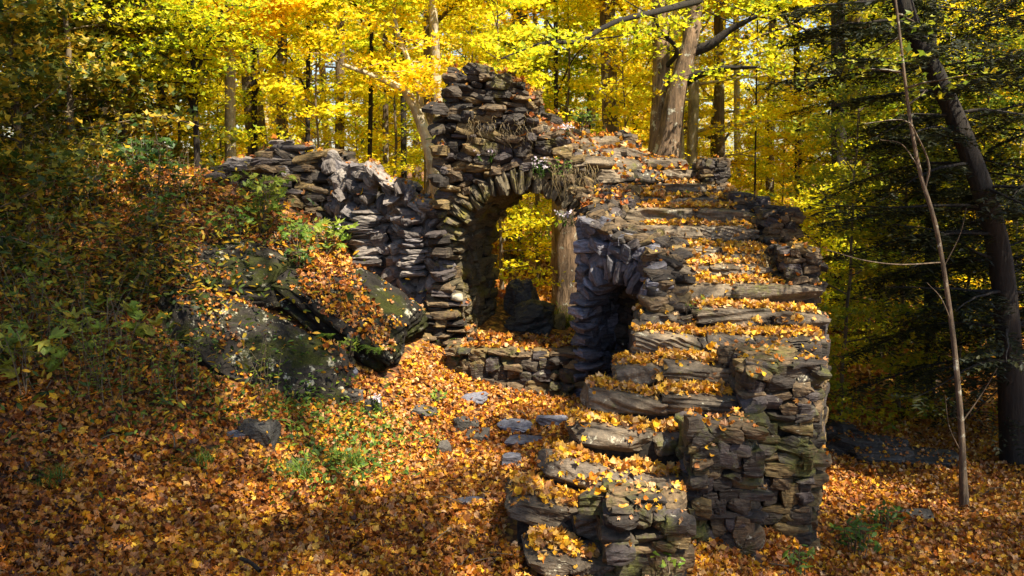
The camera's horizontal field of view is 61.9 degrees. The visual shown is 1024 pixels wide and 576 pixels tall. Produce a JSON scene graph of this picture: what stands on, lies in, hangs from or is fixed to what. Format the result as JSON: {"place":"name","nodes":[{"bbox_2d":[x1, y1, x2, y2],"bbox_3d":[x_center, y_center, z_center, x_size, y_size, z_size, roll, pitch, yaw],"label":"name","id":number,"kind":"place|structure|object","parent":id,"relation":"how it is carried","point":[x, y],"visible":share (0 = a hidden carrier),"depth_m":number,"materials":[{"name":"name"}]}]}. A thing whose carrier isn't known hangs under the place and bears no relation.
{"place":"outdoors","nodes":[
{"label":"outdoors","id":0,"kind":"place"},
{"bbox_2d":[0,0,977,160],"label":"sky","id":1,"kind":"structure","parent":0,"point":[540,22],"materials":[{"name":"white"}]},
{"bbox_2d":[0,152,1023,575],"bbox_3d":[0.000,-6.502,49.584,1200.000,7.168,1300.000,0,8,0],"label":"ground","id":2,"kind":"structure","parent":0,"point":[496,322],"depth_m":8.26,"materials":[{"name":"plant"}]},
{"bbox_2d":[0,256,58,320],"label":"maple seedling","id":3,"kind":"object","parent":2,"relation":"on","point":[46,259],"visible":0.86,"depth_m":7.96,"materials":[{"name":"green plant"}]},
{"bbox_2d":[0,322,68,394],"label":"maple seedling","id":4,"kind":"object","parent":2,"relation":"on","point":[8,370],"visible":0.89,"depth_m":7.14,"materials":[{"name":"green plant"}]},
{"bbox_2d":[0,307,85,367],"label":"bramble","id":5,"kind":"object","parent":2,"relation":"on","point":[6,356],"visible":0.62,"depth_m":7.30,"materials":[{"name":"green plant"}]},
{"bbox_2d":[0,0,87,203],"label":"shady sapling","id":6,"kind":"object","parent":2,"relation":"on","point":[8,150],"visible":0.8,"depth_m":9.43,"materials":[{"name":"green plant"}]},
{"bbox_2d":[0,220,93,298],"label":"bramble","id":7,"kind":"object","parent":2,"relation":"on","point":[22,263],"visible":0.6,"depth_m":8.46,"materials":[{"name":"green plant"}]},
{"bbox_2d":[0,0,96,271],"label":"shady sapling","id":8,"kind":"object","parent":2,"relation":"on","point":[38,191],"visible":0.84,"depth_m":8.51,"materials":[{"name":"green plant"}]},
{"bbox_2d":[0,159,108,229],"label":"bramble","id":9,"kind":"object","parent":2,"relation":"on","point":[41,201],"visible":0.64,"depth_m":9.51,"materials":[{"name":"green plant"}]},
{"bbox_2d":[0,258,138,347],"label":"goldenrod","id":10,"kind":"object","parent":2,"relation":"on","point":[36,312],"visible":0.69,"depth_m":7.73,"materials":[{"name":"green plant"}]},
{"bbox_2d":[0,0,144,192],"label":"shady sapling","id":11,"kind":"object","parent":2,"relation":"on","point":[45,51],"visible":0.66,"depth_m":10.85,"materials":[{"name":"green plant"}]},
{"bbox_2d":[0,11,145,158],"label":"shady sapling","id":12,"kind":"object","parent":2,"relation":"on","point":[60,28],"visible":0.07,"depth_m":13.21,"materials":[{"name":"green plant"}]},
{"bbox_2d":[12,106,139,178],"bbox_3d":[-5.907,-1.902,11.147,1.481,0.933,2.424,-7,11,-37],"label":"bramble","id":13,"kind":"object","parent":2,"relation":"on","point":[72,131],"visible":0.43,"depth_m":10.87,"materials":[{"name":"green plant"}]},
{"bbox_2d":[27,148,156,217],"bbox_3d":[-5.049,-1.272,10.163,1.854,0.830,1.139,7,11,38],"label":"bramble","id":14,"kind":"object","parent":2,"relation":"on","point":[97,193],"visible":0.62,"depth_m":10.05,"materials":[{"name":"green plant"}]},
{"bbox_2d":[25,256,164,324],"bbox_3d":[-4.256,-0.007,8.472,1.080,0.634,1.329,5,10,31],"label":"bramble","id":15,"kind":"object","parent":2,"relation":"on","point":[91,301],"visible":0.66,"depth_m":8.49,"materials":[{"name":"green plant"}]},
{"bbox_2d":[47,288,155,404],"bbox_3d":[-3.540,0.531,7.508,1.010,0.923,0.804,5,10,32],"label":"goldenrod","id":16,"kind":"object","parent":2,"relation":"on","point":[91,372],"visible":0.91,"depth_m":7.51,"materials":[{"name":"green plant"}]},
{"bbox_2d":[0,14,220,165],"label":"shady sapling","id":17,"kind":"object","parent":2,"relation":"on","point":[116,120],"visible":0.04,"depth_m":14.80,"materials":[{"name":"green plant"}]},
{"bbox_2d":[55,291,171,362],"bbox_3d":[-3.776,0.379,8.105,0.971,0.669,0.736,-4,10,-27],"label":"maple seedling","id":18,"kind":"object","parent":2,"relation":"on","point":[132,307],"visible":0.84,"depth_m":8.04,"materials":[{"name":"green plant"}]},
{"bbox_2d":[0,0,237,193],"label":"shady sapling","id":19,"kind":"object","parent":2,"relation":"on","point":[95,75],"visible":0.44,"depth_m":12.31,"materials":[{"name":"green plant"}]},
{"bbox_2d":[10,0,228,170],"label":"shady sapling","id":20,"kind":"object","parent":2,"relation":"on","point":[149,87],"visible":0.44,"depth_m":12.71,"materials":[{"name":"green plant"}]},
{"bbox_2d":[67,197,199,255],"bbox_3d":[-4.433,-0.718,9.872,1.332,0.624,1.849,-5,10,-30],"label":"bramble","id":21,"kind":"object","parent":2,"relation":"on","point":[137,219],"visible":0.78,"depth_m":9.55,"materials":[{"name":"green plant"}]},
{"bbox_2d":[94,241,189,297],"bbox_3d":[-3.955,-0.210,9.150,0.962,0.525,1.147,-5,10,-31],"label":"bramble","id":22,"kind":"object","parent":2,"relation":"on","point":[139,264],"visible":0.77,"depth_m":8.94,"materials":[{"name":"green plant"}]},
{"bbox_2d":[108,120,185,197],"bbox_3d":[-4.572,-1.614,10.741,0.863,0.951,1.034,0,8,0],"label":"maple seedling","id":23,"kind":"object","parent":2,"relation":"on","point":[149,144],"visible":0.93,"depth_m":10.65,"materials":[{"name":"green plant"}]},
{"bbox_2d":[132,190,184,234],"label":"maple seedling","id":24,"kind":"object","parent":2,"relation":"on","point":[155,200],"visible":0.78,"depth_m":10.07,"materials":[{"name":"green plant"}]},
{"bbox_2d":[68,0,285,166],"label":"forked maple","id":25,"kind":"object","parent":2,"relation":"on","point":[191,13],"visible":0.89,"depth_m":12.78,"materials":[{"name":"yellow plant"}]},
{"bbox_2d":[138,316,217,402],"bbox_3d":[-3.139,0.619,8.170,0.826,0.784,0.861,-2,9,-11],"label":"goldenrod","id":26,"kind":"object","parent":2,"relation":"on","point":[192,351],"visible":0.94,"depth_m":8.10,"materials":[{"name":"green plant"}]},
{"bbox_2d":[96,13,279,166],"bbox_3d":[-5.490,-3.927,14.646,2.953,5.207,2.848,-1,9,-7],"label":"maple sapling","id":27,"kind":"object","parent":2,"relation":"on","point":[187,139],"visible":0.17,"depth_m":14.79,"materials":[{"name":"yellow plant"}]},
{"bbox_2d":[131,158,245,206],"bbox_3d":[-4.147,-1.358,10.836,1.278,0.622,1.393,-5,10,-29],"label":"bramble","id":28,"kind":"object","parent":2,"relation":"on","point":[174,176],"visible":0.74,"depth_m":10.87,"materials":[{"name":"green plant"}]},
{"bbox_2d":[155,47,273,163],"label":"maple sapling","id":29,"kind":"object","parent":2,"relation":"on","point":[241,148],"visible":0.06,"depth_m":20.06,"materials":[{"name":"yellow plant"}]},
{"bbox_2d":[155,4,284,166],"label":"maple sapling","id":30,"kind":"object","parent":2,"relation":"on","point":[241,118],"visible":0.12,"depth_m":16.68,"materials":[{"name":"yellow plant"}]},
{"bbox_2d":[0,279,443,523],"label":"herbs","id":31,"kind":"object","parent":2,"relation":"on","point":[320,449],"visible":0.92,"depth_m":8.09,"materials":[{"name":"green plant"}]},
{"bbox_2d":[149,229,300,311],"bbox_3d":[-3.385,-0.168,10.284,1.855,1.026,1.556,-3,9,-18],"label":"boulder","id":32,"kind":"object","parent":2,"relation":"on","point":[275,263],"visible":0.34,"depth_m":9.87,"materials":[{"name":"stone"}]},
{"bbox_2d":[205,205,256,242],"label":"maple seedling","id":33,"kind":"object","parent":32,"relation":"on","point":[230,226],"visible":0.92,"depth_m":10.18,"materials":[{"name":"green plant"}]},
{"bbox_2d":[0,44,456,480],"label":"undergrowth","id":34,"kind":"object","parent":2,"relation":"on","point":[97,295],"visible":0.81,"depth_m":8.96,"materials":[{"name":"green plant"}]},
{"bbox_2d":[118,0,341,158],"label":"slim tree","id":35,"kind":"object","parent":2,"relation":"on","point":[274,15],"visible":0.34,"depth_m":14.21,"materials":[{"name":"yellow plant"}]},
{"bbox_2d":[240,33,267,156],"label":"maple tree","id":36,"kind":"object","parent":2,"relation":"on","point":[246,83],"visible":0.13,"depth_m":18.02,"materials":[{"name":"yellow plant"}]},
{"bbox_2d":[156,284,355,407],"bbox_3d":[-2.799,0.686,9.222,2.123,1.526,1.339,0,8,0],"label":"boulder","id":37,"kind":"object","parent":2,"relation":"on","point":[313,359],"visible":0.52,"depth_m":8.94,"materials":[{"name":"stone"}]},
{"bbox_2d":[221,4,293,154],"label":"slim tree","id":38,"kind":"object","parent":2,"relation":"on","point":[254,94],"visible":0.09,"depth_m":16.59,"materials":[{"name":"brown plant"}]},
{"bbox_2d":[238,418,281,448],"bbox_3d":[-2.354,1.368,7.959,0.385,0.289,0.250,2,9,13],"label":"rock","id":39,"kind":"object","parent":2,"relation":"on","point":[254,429],"visible":0.81,"depth_m":7.86,"materials":[{"name":"stone"}]},
{"bbox_2d":[227,169,296,233],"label":"maple seedling","id":40,"kind":"object","parent":2,"relation":"on","point":[272,196],"visible":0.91,"depth_m":10.73,"materials":[{"name":"green plant"}]},
{"bbox_2d":[272,6,286,139],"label":"slim tree","id":41,"kind":"object","parent":2,"relation":"on","point":[280,55],"visible":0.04,"depth_m":18.46,"materials":[{"name":"brown plant"}]},
{"bbox_2d":[204,140,358,219],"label":"hilltop wall","id":42,"kind":"structure","parent":2,"relation":"on","point":[278,156],"depth_m":11.86,"materials":[{"name":"stone"}]},
{"bbox_2d":[167,16,399,140],"bbox_3d":[-7.157,-12.288,24.359,8.123,20.436,8.061,1,9,7],"label":"maple tree","id":43,"kind":"object","parent":2,"relation":"on","point":[301,67],"visible":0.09,"depth_m":25.28,"materials":[{"name":"yellow plant"}]},
{"bbox_2d":[236,17,332,149],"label":"maple sapling","id":44,"kind":"object","parent":2,"relation":"on","point":[295,102],"visible":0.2,"depth_m":25.51,"materials":[{"name":"yellow plant"}]},
{"bbox_2d":[276,216,322,248],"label":"maple seedling","id":45,"kind":"object","parent":2,"relation":"on","point":[297,229],"visible":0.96,"depth_m":10.52,"materials":[{"name":"green plant"}]},
{"bbox_2d":[202,0,401,165],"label":"maple sapling","id":46,"kind":"object","parent":2,"relation":"on","point":[314,40],"visible":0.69,"depth_m":15.00,"materials":[{"name":"yellow plant"}]},
{"bbox_2d":[271,0,376,149],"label":"slim tree","id":47,"kind":"object","parent":2,"relation":"on","point":[339,126],"visible":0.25,"depth_m":17.50,"materials":[{"name":"yellow plant"}]},
{"bbox_2d":[295,215,359,254],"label":"maple seedling","id":48,"kind":"object","parent":2,"relation":"on","point":[331,231],"visible":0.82,"depth_m":11.14,"materials":[{"name":"green plant"}]},
{"bbox_2d":[288,0,436,160],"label":"slim tree","id":49,"kind":"object","parent":2,"relation":"on","point":[371,4],"visible":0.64,"depth_m":15.32,"materials":[{"name":"yellow plant"}]},
{"bbox_2d":[272,0,470,198],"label":"leaning tree","id":50,"kind":"object","parent":2,"relation":"on","point":[404,90],"visible":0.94,"depth_m":14.66,"materials":[{"name":"yellow plant"}]},
{"bbox_2d":[320,63,423,175],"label":"maple sapling","id":51,"kind":"object","parent":2,"relation":"on","point":[354,95],"visible":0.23,"depth_m":17.48,"materials":[{"name":"yellow plant"}]},
{"bbox_2d":[324,3,423,171],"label":"maple sapling","id":52,"kind":"object","parent":2,"relation":"on","point":[397,100],"visible":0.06,"depth_m":26.18,"materials":[{"name":"yellow plant"}]},
{"bbox_2d":[310,0,444,185],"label":"maple sapling","id":53,"kind":"object","parent":2,"relation":"on","point":[362,45],"visible":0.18,"depth_m":19.87,"materials":[{"name":"yellow plant"}]},
{"bbox_2d":[332,36,423,180],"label":"maple sapling","id":54,"kind":"object","parent":2,"relation":"on","point":[380,113],"visible":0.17,"depth_m":23.70,"materials":[{"name":"yellow plant"}]},
{"bbox_2d":[317,149,473,348],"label":"ruined wall","id":55,"kind":"structure","parent":2,"relation":"on","point":[385,237],"depth_m":11.40,"materials":[{"name":"stone"}]},
{"bbox_2d":[428,0,442,116],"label":"birch tree","id":56,"kind":"object","parent":2,"relation":"on","point":[433,18],"visible":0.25,"depth_m":15.92,"materials":[{"name":"plant"}]},
{"bbox_2d":[391,0,530,196],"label":"dark trunk tree","id":57,"kind":"object","parent":2,"relation":"on","point":[451,6],"visible":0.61,"depth_m":17.27,"materials":[{"name":"yellow plant"}]},
{"bbox_2d":[396,0,551,215],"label":"maple sapling","id":58,"kind":"object","parent":2,"relation":"on","point":[453,25],"visible":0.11,"depth_m":18.30,"materials":[{"name":"yellow plant"}]},
{"bbox_2d":[440,0,574,291],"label":"maple sapling","id":59,"kind":"object","parent":2,"relation":"on","point":[532,222],"visible":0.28,"depth_m":13.76,"materials":[{"name":"yellow plant"}]},
{"bbox_2d":[0,167,1018,575],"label":"twigs","id":60,"kind":"object","parent":2,"relation":"on","point":[454,473],"visible":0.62,"depth_m":7.22,"materials":[{"name":"wood"}]},
{"bbox_2d":[481,25,551,261],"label":"maple sapling","id":61,"kind":"object","parent":2,"relation":"on","point":[524,238],"visible":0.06,"depth_m":21.41,"materials":[{"name":"yellow plant"}]},
{"bbox_2d":[422,0,620,268],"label":"green maple tree","id":62,"kind":"object","parent":2,"relation":"on","point":[560,59],"visible":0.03,"depth_m":21.18,"materials":[{"name":"yellow plant"}]},
{"bbox_2d":[503,278,539,314],"bbox_3d":[0.154,0.242,12.785,0.564,0.780,0.565,0,8,0],"label":"rock","id":63,"kind":"object","parent":2,"relation":"on","point":[518,290],"visible":0.51,"depth_m":12.62,"materials":[{"name":"stone"}]},
{"bbox_2d":[504,299,555,333],"bbox_3d":[0.265,0.472,12.204,0.712,0.587,0.690,1,9,8],"label":"rock","id":64,"kind":"object","parent":2,"relation":"on","point":[534,316],"visible":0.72,"depth_m":11.97,"materials":[{"name":"stone"}]},
{"bbox_2d":[483,0,594,115],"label":"slim tree","id":65,"kind":"object","parent":2,"relation":"on","point":[555,52],"visible":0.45,"depth_m":17.39,"materials":[{"name":"yellow plant"}]},
{"bbox_2d":[494,11,601,271],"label":"maple sapling","id":66,"kind":"object","parent":2,"relation":"on","point":[578,93],"visible":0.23,"depth_m":19.26,"materials":[{"name":"yellow plant"}]},
{"bbox_2d":[475,0,640,226],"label":"maple sapling","id":67,"kind":"object","parent":2,"relation":"on","point":[583,81],"visible":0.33,"depth_m":17.08,"materials":[{"name":"yellow plant"}]},
{"bbox_2d":[550,201,576,320],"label":"old tree","id":68,"kind":"object","parent":2,"relation":"on","point":[563,254],"visible":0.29,"depth_m":13.86,"materials":[{"name":"brown plant"}]},
{"bbox_2d":[547,0,650,135],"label":"maple tree","id":69,"kind":"object","parent":2,"relation":"on","point":[606,10],"visible":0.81,"depth_m":16.40,"materials":[{"name":"yellow plant"}]},
{"bbox_2d":[542,47,670,282],"bbox_3d":[2.635,-2.237,18.700,3.445,5.932,3.139,-7,11,-41],"label":"maple sapling","id":70,"kind":"object","parent":2,"relation":"on","point":[639,67],"visible":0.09,"depth_m":18.23,"materials":[{"name":"yellow plant"}]},
{"bbox_2d":[468,0,753,129],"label":"maple tree","id":71,"kind":"object","parent":2,"relation":"on","point":[710,97],"visible":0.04,"depth_m":22.83,"materials":[{"name":"yellow plant"}]},
{"bbox_2d":[540,14,690,243],"bbox_3d":[2.090,-1.937,16.031,3.218,6.081,3.531,-6,11,-36],"label":"maple sapling","id":72,"kind":"object","parent":2,"relation":"on","point":[614,110],"visible":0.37,"depth_m":15.60,"materials":[{"name":"yellow plant"}]},
{"bbox_2d":[421,62,831,575],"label":"stone staircase","id":73,"kind":"structure","parent":2,"relation":"on","point":[779,452],"depth_m":8.86,"materials":[{"name":"stone"}]},
{"bbox_2d":[427,60,830,568],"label":"fallen leaves","id":74,"kind":"object","parent":73,"relation":"on","point":[571,541],"visible":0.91,"depth_m":8.25,"materials":[{"name":"plant"}]},
{"bbox_2d":[477,0,801,157],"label":"twin trunk maple","id":75,"kind":"object","parent":2,"relation":"on","point":[666,121],"visible":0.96,"depth_m":14.54,"materials":[{"name":"yellow plant"}]},
{"bbox_2d":[546,0,830,169],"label":"maple tree","id":76,"kind":"object","parent":2,"relation":"on","point":[692,99],"visible":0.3,"depth_m":18.84,"materials":[{"name":"yellow plant"}]},
{"bbox_2d":[621,0,757,190],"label":"maple sapling","id":77,"kind":"object","parent":2,"relation":"on","point":[705,111],"visible":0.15,"depth_m":19.43,"materials":[{"name":"yellow plant"}]},
{"bbox_2d":[601,3,822,181],"bbox_3d":[6.000,-7.352,23.189,6.491,15.076,6.599,-4,10,-26],"label":"maple tree","id":78,"kind":"object","parent":2,"relation":"on","point":[733,162],"visible":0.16,"depth_m":22.29,"materials":[{"name":"yellow plant"}]},
{"bbox_2d":[714,0,728,157],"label":"slim tree","id":79,"kind":"object","parent":2,"relation":"on","point":[719,106],"visible":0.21,"depth_m":19.50,"materials":[{"name":"brown plant"}]},
{"bbox_2d":[733,1,740,191],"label":"slim tree","id":80,"kind":"object","parent":2,"relation":"on","point":[736,92],"visible":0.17,"depth_m":23.42,"materials":[{"name":"brown plant"}]},
{"bbox_2d":[729,122,785,204],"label":"maple sapling","id":81,"kind":"object","parent":2,"relation":"on","point":[739,146],"visible":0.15,"depth_m":22.50,"materials":[{"name":"yellow plant"}]},
{"bbox_2d":[719,0,829,240],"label":"slim tree","id":82,"kind":"object","parent":2,"relation":"on","point":[781,5],"visible":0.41,"depth_m":17.46,"materials":[{"name":"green plant"}]},
{"bbox_2d":[737,83,829,297],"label":"maple sapling","id":83,"kind":"object","parent":2,"relation":"on","point":[767,111],"visible":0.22,"depth_m":19.92,"materials":[{"name":"yellow plant"}]},
{"bbox_2d":[748,89,872,328],"bbox_3d":[5.734,-1.340,17.107,3.034,5.224,2.764,2,9,13],"label":"maple sapling","id":84,"kind":"object","parent":2,"relation":"on","point":[784,109],"visible":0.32,"depth_m":16.83,"materials":[{"name":"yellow plant"}]},
{"bbox_2d":[789,0,851,300],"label":"slim tree","id":85,"kind":"object","parent":2,"relation":"on","point":[835,104],"visible":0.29,"depth_m":14.68,"materials":[{"name":"brown plant"}]},
{"bbox_2d":[790,160,884,367],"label":"maple sapling","id":86,"kind":"object","parent":2,"relation":"on","point":[835,248],"visible":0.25,"depth_m":14.24,"materials":[{"name":"yellow plant"}]},
{"bbox_2d":[826,431,882,456],"bbox_3d":[4.197,1.980,10.511,0.768,0.415,0.595,4,10,28],"label":"rock","id":87,"kind":"object","parent":2,"relation":"on","point":[844,443],"visible":0.43,"depth_m":10.34,"materials":[{"name":"stone"}]},
{"bbox_2d":[829,515,881,559],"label":"shrub","id":88,"kind":"object","parent":2,"relation":"on","point":[859,535],"visible":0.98,"depth_m":7.61,"materials":[{"name":"green plant"}]},
{"bbox_2d":[761,37,969,431],"bbox_3d":[4.331,-0.522,11.472,2.859,5.644,3.293,-8,11,-42],"label":"green sapling","id":89,"kind":"object","parent":2,"relation":"on","point":[841,173],"visible":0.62,"depth_m":11.36,"materials":[{"name":"green plant"}]},
{"bbox_2d":[720,0,1019,331],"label":"maple tree","id":90,"kind":"object","parent":2,"relation":"on","point":[755,36],"visible":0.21,"depth_m":16.64,"materials":[{"name":"yellow plant"}]},
{"bbox_2d":[790,0,963,347],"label":"maple sapling","id":91,"kind":"object","parent":2,"relation":"on","point":[868,320],"visible":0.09,"depth_m":15.32,"materials":[{"name":"yellow plant"}]},
{"bbox_2d":[779,0,976,357],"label":"hemlock tree","id":92,"kind":"object","parent":2,"relation":"on","point":[827,162],"visible":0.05,"depth_m":16.23,"materials":[{"name":"green plant"}]},
{"bbox_2d":[750,0,1007,506],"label":"bare sapling","id":93,"kind":"object","parent":2,"relation":"on","point":[963,487],"visible":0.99,"depth_m":8.33,"materials":[{"name":"brown plant"}]},
{"bbox_2d":[736,0,1023,312],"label":"green maple tree","id":94,"kind":"object","parent":2,"relation":"on","point":[825,136],"visible":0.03,"depth_m":19.39,"materials":[{"name":"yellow plant"}]},
{"bbox_2d":[847,434,914,465],"bbox_3d":[4.482,2.025,10.326,0.876,0.375,0.667,0,8,0],"label":"rock","id":95,"kind":"object","parent":2,"relation":"on","point":[892,458],"visible":0.5,"depth_m":10.17,"materials":[{"name":"stone"}]},
{"bbox_2d":[789,5,977,377],"bbox_3d":[6.432,-1.527,15.087,3.431,6.773,3.952,-1,9,-10],"label":"green sapling","id":96,"kind":"object","parent":2,"relation":"on","point":[859,303],"visible":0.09,"depth_m":14.90,"materials":[{"name":"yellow plant"}]},
{"bbox_2d":[860,500,909,533],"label":"shrub","id":97,"kind":"object","parent":2,"relation":"on","point":[888,516],"visible":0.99,"depth_m":8.14,"materials":[{"name":"green plant"}]},
{"bbox_2d":[751,0,1023,467],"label":"hemlock tree","id":98,"kind":"object","parent":2,"relation":"on","point":[1007,360],"visible":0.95,"depth_m":9.45,"materials":[{"name":"green plant"}]},
{"bbox_2d":[818,3,1023,409],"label":"green sapling","id":99,"kind":"object","parent":2,"relation":"on","point":[881,115],"visible":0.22,"depth_m":11.86,"materials":[{"name":"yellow plant"}]},
{"bbox_2d":[827,0,1023,455],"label":"hemlock tree","id":100,"kind":"object","parent":2,"relation":"on","point":[987,17],"visible":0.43,"depth_m":10.60,"materials":[{"name":"green plant"}]},
{"bbox_2d":[898,446,958,467],"bbox_3d":[4.966,2.044,10.172,0.767,0.197,0.440,0,8,0],"label":"rock","id":101,"kind":"object","parent":2,"relation":"on","point":[930,459],"visible":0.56,"depth_m":10.08,"materials":[{"name":"stone"}]},
{"bbox_2d":[842,0,1023,402],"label":"hemlock tree","id":102,"kind":"object","parent":2,"relation":"on","point":[934,41],"visible":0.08,"depth_m":12.49,"materials":[{"name":"green plant"}]},
{"bbox_2d":[854,59,1023,437],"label":"green sapling","id":103,"kind":"object","parent":2,"relation":"on","point":[1015,152],"visible":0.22,"depth_m":11.54,"materials":[{"name":"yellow plant"}]},
{"bbox_2d":[876,0,1023,352],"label":"green sapling","id":104,"kind":"object","parent":2,"relation":"on","point":[995,53],"visible":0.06,"depth_m":14.46,"materials":[{"name":"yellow plant"}]},
{"bbox_2d":[912,23,1023,417],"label":"green sapling","id":105,"kind":"object","parent":2,"relation":"on","point":[1003,100],"visible":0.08,"depth_m":12.86,"materials":[{"name":"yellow plant"}]},
{"bbox_2d":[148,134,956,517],"bbox_3d":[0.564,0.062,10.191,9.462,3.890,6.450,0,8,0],"label":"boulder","id":106,"kind":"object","parent":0,"point":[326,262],"depth_m":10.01,"materials":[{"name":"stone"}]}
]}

